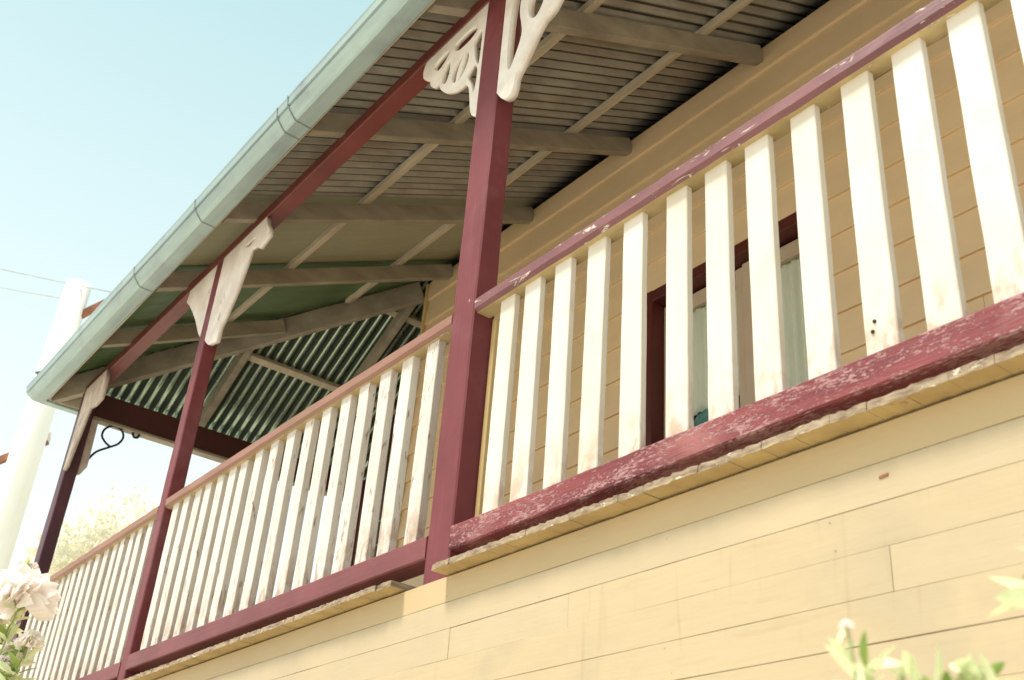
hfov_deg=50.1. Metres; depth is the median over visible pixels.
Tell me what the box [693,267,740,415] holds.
curtain
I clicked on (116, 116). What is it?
sky
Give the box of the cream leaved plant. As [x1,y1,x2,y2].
[987,547,1023,616]
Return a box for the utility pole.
[0,279,103,572]
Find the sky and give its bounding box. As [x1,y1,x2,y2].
[0,0,375,616]
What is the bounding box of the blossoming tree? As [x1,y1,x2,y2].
[0,481,263,645]
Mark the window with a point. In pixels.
(788, 226)
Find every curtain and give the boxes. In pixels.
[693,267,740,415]
[781,257,808,387]
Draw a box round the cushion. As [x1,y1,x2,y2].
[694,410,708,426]
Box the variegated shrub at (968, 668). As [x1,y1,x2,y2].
[824,619,1017,679]
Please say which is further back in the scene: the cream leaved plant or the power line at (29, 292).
the power line at (29, 292)
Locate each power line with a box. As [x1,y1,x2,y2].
[0,268,110,291]
[0,287,60,298]
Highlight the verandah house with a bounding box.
[11,0,1023,679]
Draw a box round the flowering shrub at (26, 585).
[0,554,61,679]
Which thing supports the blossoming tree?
on the ground
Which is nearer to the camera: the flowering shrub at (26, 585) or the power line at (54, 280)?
the flowering shrub at (26, 585)
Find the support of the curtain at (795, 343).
hanging from the verandah house
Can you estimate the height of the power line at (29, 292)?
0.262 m
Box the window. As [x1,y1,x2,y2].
[645,212,799,446]
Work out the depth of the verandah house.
3.81 m
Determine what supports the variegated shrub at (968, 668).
on the ground
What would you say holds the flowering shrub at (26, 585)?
on the ground

